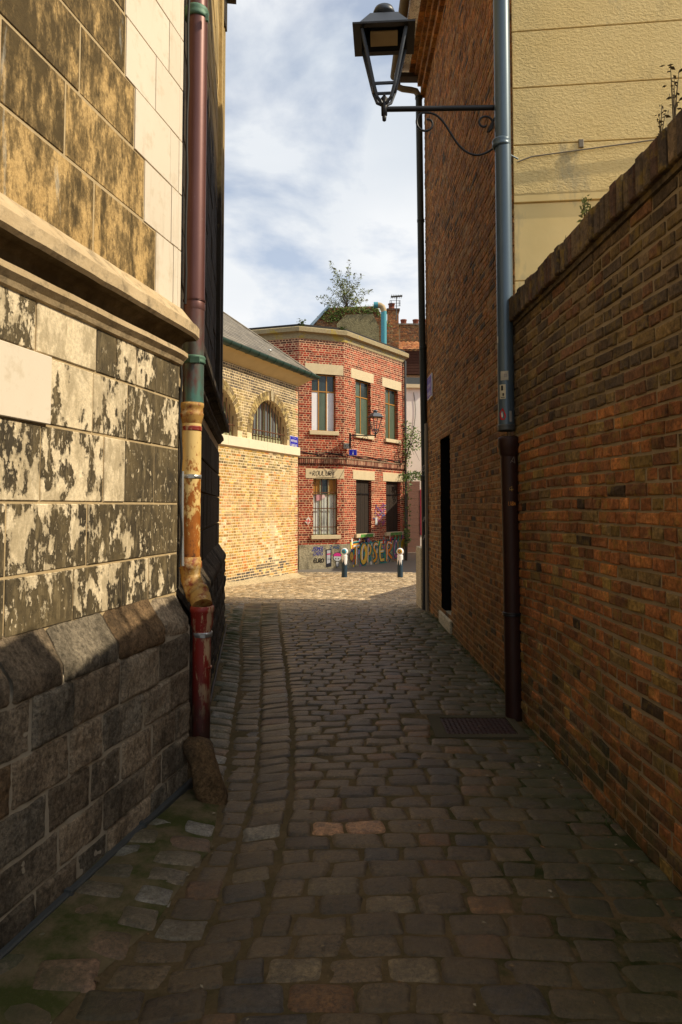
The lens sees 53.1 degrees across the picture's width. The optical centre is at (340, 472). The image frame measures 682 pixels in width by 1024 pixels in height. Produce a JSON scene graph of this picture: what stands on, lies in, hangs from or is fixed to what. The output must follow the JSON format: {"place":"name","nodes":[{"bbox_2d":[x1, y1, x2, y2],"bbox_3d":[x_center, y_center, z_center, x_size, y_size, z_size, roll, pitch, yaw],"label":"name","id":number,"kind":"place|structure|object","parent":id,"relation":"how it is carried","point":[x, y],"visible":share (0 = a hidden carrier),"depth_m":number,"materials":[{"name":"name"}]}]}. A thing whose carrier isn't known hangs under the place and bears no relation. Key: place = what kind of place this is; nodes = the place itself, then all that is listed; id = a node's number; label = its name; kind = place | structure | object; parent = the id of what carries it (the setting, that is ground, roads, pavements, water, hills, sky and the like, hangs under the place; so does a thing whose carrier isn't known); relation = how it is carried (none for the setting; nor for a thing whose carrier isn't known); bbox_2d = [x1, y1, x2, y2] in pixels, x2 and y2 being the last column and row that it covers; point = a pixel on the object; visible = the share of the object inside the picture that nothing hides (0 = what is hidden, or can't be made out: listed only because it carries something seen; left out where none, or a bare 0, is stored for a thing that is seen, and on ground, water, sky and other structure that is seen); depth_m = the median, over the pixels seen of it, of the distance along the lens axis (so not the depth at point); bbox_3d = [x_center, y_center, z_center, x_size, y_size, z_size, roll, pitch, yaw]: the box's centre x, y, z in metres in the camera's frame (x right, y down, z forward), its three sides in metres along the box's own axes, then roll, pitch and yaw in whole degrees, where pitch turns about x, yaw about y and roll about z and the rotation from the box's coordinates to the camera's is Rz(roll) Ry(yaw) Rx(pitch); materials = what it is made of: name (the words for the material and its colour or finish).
{"place":"outdoors","nodes":[
{"label":"outdoors","id":0,"kind":"place"},
{"bbox_2d":[223,0,425,327],"label":"sky","id":1,"kind":"structure","parent":0,"point":[314,174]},
{"bbox_2d":[0,572,681,1023],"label":"cobbled road","id":2,"kind":"structure","parent":0,"point":[378,924],"depth_m":3.09,"materials":[{"name":"stone"}]},
{"bbox_2d":[210,623,227,704],"bbox_3d":[-1.261,1.972,6.991,0.023,0.047,5.001,0,-3,-7],"label":"ground cable","id":3,"kind":"object","parent":2,"relation":"on","point":[215,677],"visible":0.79,"depth_m":6.80,"materials":[{"name":"black rubber"}]},
{"bbox_2d":[6,615,614,967],"bbox_3d":[-0.077,1.980,6.533,3.175,0.096,8.410,0,-3,0],"label":"moss and grass","id":4,"kind":"object","parent":2,"relation":"on","point":[493,682],"visible":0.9,"depth_m":5.96,"materials":[{"name":"plant"}]},
{"bbox_2d":[341,548,347,576],"bbox_3d":[0.097,2.584,19.393,0.206,0.858,0.211,0,-3,0],"label":"bollard","id":5,"kind":"object","parent":2,"relation":"on","point":[344,551],"visible":0.99,"depth_m":19.32,"materials":[{"name":"blue paint"}]},
{"bbox_2d":[50,612,681,1023],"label":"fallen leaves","id":6,"kind":"object","parent":2,"relation":"on","point":[418,824],"visible":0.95,"depth_m":3.31,"materials":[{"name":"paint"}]},
{"bbox_2d":[396,548,403,576],"bbox_3d":[1.679,2.584,19.393,0.206,0.858,0.210,0,-3,0],"label":"bollard","id":7,"kind":"object","parent":2,"relation":"on","point":[400,551],"visible":0.98,"depth_m":19.33,"materials":[{"name":"blue paint"}]},
{"bbox_2d":[427,715,528,739],"bbox_3d":[1.000,1.910,5.076,0.660,0.054,0.510,0,-3,0],"label":"drain grate","id":8,"kind":"object","parent":2,"relation":"on","point":[502,727],"visible":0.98,"depth_m":5.05,"materials":[{"name":"brown metal"}]},
{"bbox_2d":[297,552,415,572],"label":"asphalt road","id":9,"kind":"structure","parent":0,"point":[409,564],"depth_m":22.25,"materials":[{"name":"grey asphalt"}]},
{"bbox_2d":[52,573,681,1023],"bbox_3d":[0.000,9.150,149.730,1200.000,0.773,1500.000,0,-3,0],"label":"ground","id":10,"kind":"structure","parent":0,"point":[68,1013],"depth_m":3.00,"materials":[{"name":"grey stone"}]},
{"bbox_2d":[0,777,192,959],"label":"edging strip","id":11,"kind":"object","parent":10,"relation":"on","point":[17,939],"visible":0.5,"depth_m":2.98,"materials":[{"name":"grey stone"}]},
{"bbox_2d":[0,790,218,1023],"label":"verge strip","id":12,"kind":"object","parent":10,"relation":"on","point":[67,930],"visible":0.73,"depth_m":2.69,"materials":[{"name":"green plant"}]},
{"bbox_2d":[183,736,227,804],"bbox_3d":[-0.778,1.707,3.912,0.275,0.348,0.224,0,-3,0],"label":"guard stone","id":13,"kind":"object","parent":12,"relation":"on","point":[209,786],"visible":0.98,"depth_m":3.84,"materials":[{"name":"brown stone"}]},
{"bbox_2d":[0,0,235,949],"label":"stone building","id":14,"kind":"structure","parent":10,"relation":"on","point":[98,327],"depth_m":3.23,"materials":[{"name":"stone"}]},
{"bbox_2d":[178,366,182,566],"bbox_3d":[-0.994,-0.059,4.228,0.041,1.289,0.015,0,-3,0],"label":"loose cable","id":15,"kind":"object","parent":14,"relation":"hanging from","point":[180,470],"visible":0.85,"depth_m":4.22,"materials":[{"name":"black rubber"}]},
{"bbox_2d":[181,471,183,565],"bbox_3d":[-0.982,0.287,4.231,0.027,0.586,0.020,0,-3,0],"label":"steel conduit","id":16,"kind":"object","parent":14,"relation":"attached to","point":[182,511],"visible":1,"depth_m":4.23,"materials":[{"name":"silver metal"}]},
{"bbox_2d":[184,0,189,304],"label":"thin conduit","id":17,"kind":"object","parent":14,"relation":"attached to","point":[187,171],"visible":1,"depth_m":4.27,"materials":[{"name":"black metal"}]},
{"bbox_2d":[178,0,213,738],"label":"drainpipe","id":18,"kind":"object","parent":14,"relation":"attached to","point":[197,592],"visible":0.91,"depth_m":4.32,"materials":[{"name":"red metal"}]},
{"bbox_2d":[217,311,320,587],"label":"yellow brick building","id":19,"kind":"structure","parent":10,"relation":"on","point":[263,380],"depth_m":17.81,"materials":[{"name":"brick"}]},
{"bbox_2d":[222,398,234,435],"bbox_3d":[-3.091,-1.478,16.094,0.157,1.149,1.941,-1,-3,24],"label":"window","id":20,"kind":"structure","parent":19,"relation":"in","point":[223,403],"depth_m":16.75,"materials":[{"name":"metal"}]},
{"bbox_2d":[252,401,284,444],"bbox_3d":[-2.046,-1.358,18.481,0.157,1.149,1.941,-1,-3,24],"label":"window","id":21,"kind":"structure","parent":19,"relation":"in","point":[265,427],"depth_m":18.60,"materials":[{"name":"metal"}]},
{"bbox_2d":[289,435,297,446],"bbox_3d":[-1.352,-0.869,19.583,0.024,0.330,0.500,-1,-3,24],"label":"street sign","id":22,"kind":"object","parent":19,"relation":"attached to","point":[293,440],"visible":1,"depth_m":19.55,"materials":[{"name":"blue metal"}]},
{"bbox_2d":[249,324,408,569],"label":"red brick building","id":23,"kind":"structure","parent":10,"relation":"on","point":[354,507],"depth_m":22.79,"materials":[{"name":"brick"}]},
{"bbox_2d":[296,318,305,325],"bbox_3d":[-1.295,-4.853,22.220,0.335,0.278,0.233,0,-3,0],"label":"weed","id":24,"kind":"object","parent":23,"relation":"on","point":[301,322],"visible":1,"depth_m":22.22,"materials":[{"name":"green plant"}]},
{"bbox_2d":[312,374,333,430],"bbox_3d":[-0.626,-2.277,22.598,0.810,1.882,0.383,0,-3,0],"label":"window","id":25,"kind":"structure","parent":23,"relation":"in","point":[322,388],"depth_m":22.59,"materials":[{"name":"white glass"}]},
{"bbox_2d":[313,478,336,534],"bbox_3d":[-0.557,1.134,22.423,0.833,1.841,0.439,0,-3,0],"label":"window","id":26,"kind":"structure","parent":23,"relation":"in","point":[324,490],"depth_m":22.42,"materials":[{"name":"white glass"}]},
{"bbox_2d":[344,438,348,448],"bbox_3d":[0.198,-0.941,22.528,0.220,0.320,0.440,0,-3,0],"label":"junction box","id":27,"kind":"object","parent":23,"relation":"attached to","point":[346,445],"visible":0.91,"depth_m":22.60,"materials":[{"name":"metal"}]},
{"bbox_2d":[300,451,404,462],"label":"facade cables","id":28,"kind":"object","parent":23,"relation":"attached to","point":[359,457],"visible":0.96,"depth_m":23.00,"materials":[{"name":"black rubber"}]},
{"bbox_2d":[349,449,356,455],"bbox_3d":[0.395,-0.649,22.572,0.270,0.200,0.024,0,-3,-9],"label":"street sign","id":29,"kind":"object","parent":23,"relation":"attached to","point":[352,452],"visible":1,"depth_m":22.56,"materials":[{"name":"blue metal"}]},
{"bbox_2d":[355,380,367,434],"bbox_3d":[0.643,-2.219,23.752,0.628,1.882,0.847,0,-3,0],"label":"window","id":30,"kind":"structure","parent":23,"relation":"in","point":[361,388],"depth_m":23.82,"materials":[{"name":"green glass"}]},
{"bbox_2d":[349,410,382,448],"bbox_3d":[0.847,-1.409,22.197,1.097,1.261,0.540,1,-3,-10],"label":"wall lantern","id":31,"kind":"object","parent":23,"relation":"attached to","point":[376,415],"depth_m":22.26,"materials":[{"name":"black metal"}]},
{"bbox_2d":[385,388,394,438],"bbox_3d":[1.746,-2.140,25.326,0.593,1.882,0.797,0,-3,0],"label":"window","id":32,"kind":"structure","parent":23,"relation":"in","point":[389,394],"depth_m":25.40,"materials":[{"name":"green glass"}]},
{"bbox_2d":[399,420,420,559],"bbox_3d":[2.652,0.670,25.537,0.928,5.354,0.994,-1,-3,15],"label":"ivy","id":33,"kind":"object","parent":23,"relation":"attached to","point":[407,475],"visible":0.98,"depth_m":25.51,"materials":[{"name":"green plant"}]},
{"bbox_2d":[310,304,393,345],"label":"gable house","id":34,"kind":"structure","parent":10,"relation":"on","point":[365,320],"depth_m":31.30,"materials":[{"name":"brick"}]},
{"bbox_2d":[316,260,372,306],"bbox_3d":[0.176,-8.575,31.493,2.727,2.027,1.628,0,-3,0],"label":"buddleia bush","id":35,"kind":"object","parent":34,"relation":"on","point":[344,295],"visible":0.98,"depth_m":31.61,"materials":[{"name":"green plant"}]},
{"bbox_2d":[374,302,386,343],"bbox_3d":[1.716,-6.327,29.853,0.562,2.249,0.269,0,-3,0],"label":"vent pipe","id":36,"kind":"object","parent":34,"relation":"on","point":[381,306],"visible":0.86,"depth_m":29.77,"materials":[{"name":"teal plastic"}]},
{"bbox_2d":[386,303,399,348],"bbox_3d":[2.559,-7.005,33.692,0.646,2.630,0.700,0,-3,0],"label":"chimney stack","id":37,"kind":"object","parent":34,"relation":"on","point":[391,317],"visible":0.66,"depth_m":33.40,"materials":[{"name":"brick"}]},
{"bbox_2d":[390,294,401,319],"bbox_3d":[2.683,-8.022,33.292,0.620,1.241,0.600,0,-3,0],"label":"tv antenna","id":38,"kind":"object","parent":37,"relation":"attached to","point":[396,296],"visible":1,"depth_m":33.28,"materials":[{"name":"black metal"}]},
{"bbox_2d":[399,319,425,377],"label":"tiled roof house","id":39,"kind":"structure","parent":10,"relation":"on","point":[409,338],"depth_m":35.36,"materials":[{"name":"brick"}]},
{"bbox_2d":[406,377,421,551],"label":"white house","id":40,"kind":"structure","parent":10,"relation":"on","point":[412,386],"depth_m":30.31,"materials":[{"name":"paint"}]},
{"bbox_2d":[407,481,419,551],"bbox_3d":[3.079,1.986,30.160,0.832,3.173,0.035,0,-3,-7],"label":"garage door","id":41,"kind":"structure","parent":40,"relation":"in","point":[414,493],"depth_m":30.17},
{"bbox_2d":[416,546,421,607],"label":"raking wall","id":42,"kind":"structure","parent":10,"relation":"on","point":[419,576],"depth_m":11.72,"materials":[{"name":"stone"}]},
{"bbox_2d":[390,0,681,691],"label":"tall brick building","id":43,"kind":"structure","parent":10,"relation":"on","point":[592,73],"depth_m":6.74,"materials":[{"name":"beige paint"}]},
{"bbox_2d":[394,73,426,609],"bbox_3d":[1.186,-2.240,11.413,0.564,9.115,0.156,0,-3,-4],"label":"drainpipe","id":44,"kind":"object","parent":43,"relation":"attached to","point":[421,263],"visible":0.88,"depth_m":11.41,"materials":[{"name":"black metal"}]},
{"bbox_2d":[424,423,428,610],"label":"wall trunking","id":45,"kind":"structure","parent":43,"relation":"attached to","point":[426,516],"depth_m":11.14,"materials":[{"name":"paint"}]},
{"bbox_2d":[427,373,432,400],"bbox_3d":[1.407,-1.351,10.837,0.024,0.360,0.500,0,-3,0],"label":"street sign","id":46,"kind":"object","parent":43,"relation":"attached to","point":[429,386],"visible":1,"depth_m":10.75,"materials":[{"name":"blue metal"}]},
{"bbox_2d":[492,0,521,721],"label":"drainpipe","id":47,"kind":"object","parent":43,"relation":"attached to","point":[508,446],"visible":0.98,"depth_m":5.42,"materials":[{"name":"grey metal"}]},
{"bbox_2d":[352,3,494,155],"bbox_3d":[0.691,-3.233,5.615,1.175,1.278,0.403,0,-3,4],"label":"wall lantern","id":48,"kind":"object","parent":47,"relation":"attached to","point":[382,29],"depth_m":5.61,"materials":[{"name":"black metal"}]},
{"bbox_2d":[500,384,505,398],"bbox_3d":[1.279,-0.637,5.409,0.050,0.114,0.005,-2,-4,37],"label":"sticker","id":49,"kind":"object","parent":47,"relation":"attached to","point":[502,391],"visible":1,"depth_m":5.40,"materials":[{"name":"paper"}]},
{"bbox_2d":[500,408,505,419],"bbox_3d":[1.278,-0.460,5.400,0.052,0.095,0.006,-2,-4,39],"label":"sticker","id":50,"kind":"object","parent":47,"relation":"attached to","point":[501,415],"visible":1,"depth_m":5.40,"materials":[{"name":"paper"}]},
{"bbox_2d":[501,371,507,379],"bbox_3d":[1.294,-0.764,5.408,0.060,0.074,0.008,-1,-3,22],"label":"sticker","id":51,"kind":"object","parent":47,"relation":"attached to","point":[504,375],"visible":1,"depth_m":5.40,"materials":[{"name":"paper"}]},
{"bbox_2d":[509,411,511,421],"bbox_3d":[1.338,-0.441,5.387,0.022,0.084,0.007,0,-3,0],"label":"sticker","id":52,"kind":"object","parent":47,"relation":"attached to","point":[510,416],"visible":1,"depth_m":5.39,"materials":[{"name":"paper"}]},
{"bbox_2d":[578,139,583,147],"bbox_3d":[2.020,-2.765,5.746,0.040,0.070,0.018,0,-3,6],"label":"wall clip","id":53,"kind":"object","parent":43,"relation":"attached to","point":[580,143],"depth_m":5.74,"materials":[{"name":"grey plastic"}]},
{"bbox_2d":[517,139,653,161],"bbox_3d":[3.224,-2.804,5.612,3.482,0.346,0.012,0,-3,6],"label":"wall cable","id":54,"kind":"object","parent":43,"relation":"attached to","point":[585,149],"depth_m":5.73,"materials":[{"name":"grey rubber"}]},
{"bbox_2d":[507,109,681,891],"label":"garden wall","id":55,"kind":"structure","parent":10,"relation":"on","point":[595,308],"depth_m":3.62,"materials":[{"name":"brick"}]},
{"bbox_2d":[577,194,591,221],"bbox_3d":[1.472,-1.572,4.117,0.091,0.182,0.126,0,-3,0],"label":"weed","id":56,"kind":"object","parent":55,"relation":"on","point":[584,210],"visible":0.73,"depth_m":4.10,"materials":[{"name":"green plant"}]},
{"bbox_2d":[655,105,668,136],"bbox_3d":[1.508,-1.623,3.205,0.067,0.193,0.061,0,-3,0],"label":"weed","id":57,"kind":"object","parent":55,"relation":"on","point":[660,126],"visible":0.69,"depth_m":3.20,"materials":[{"name":"green plant"}]},
{"bbox_2d":[660,64,681,118],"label":"weed","id":58,"kind":"object","parent":55,"relation":"on","point":[674,100],"visible":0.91,"depth_m":3.08,"materials":[{"name":"green plant"}]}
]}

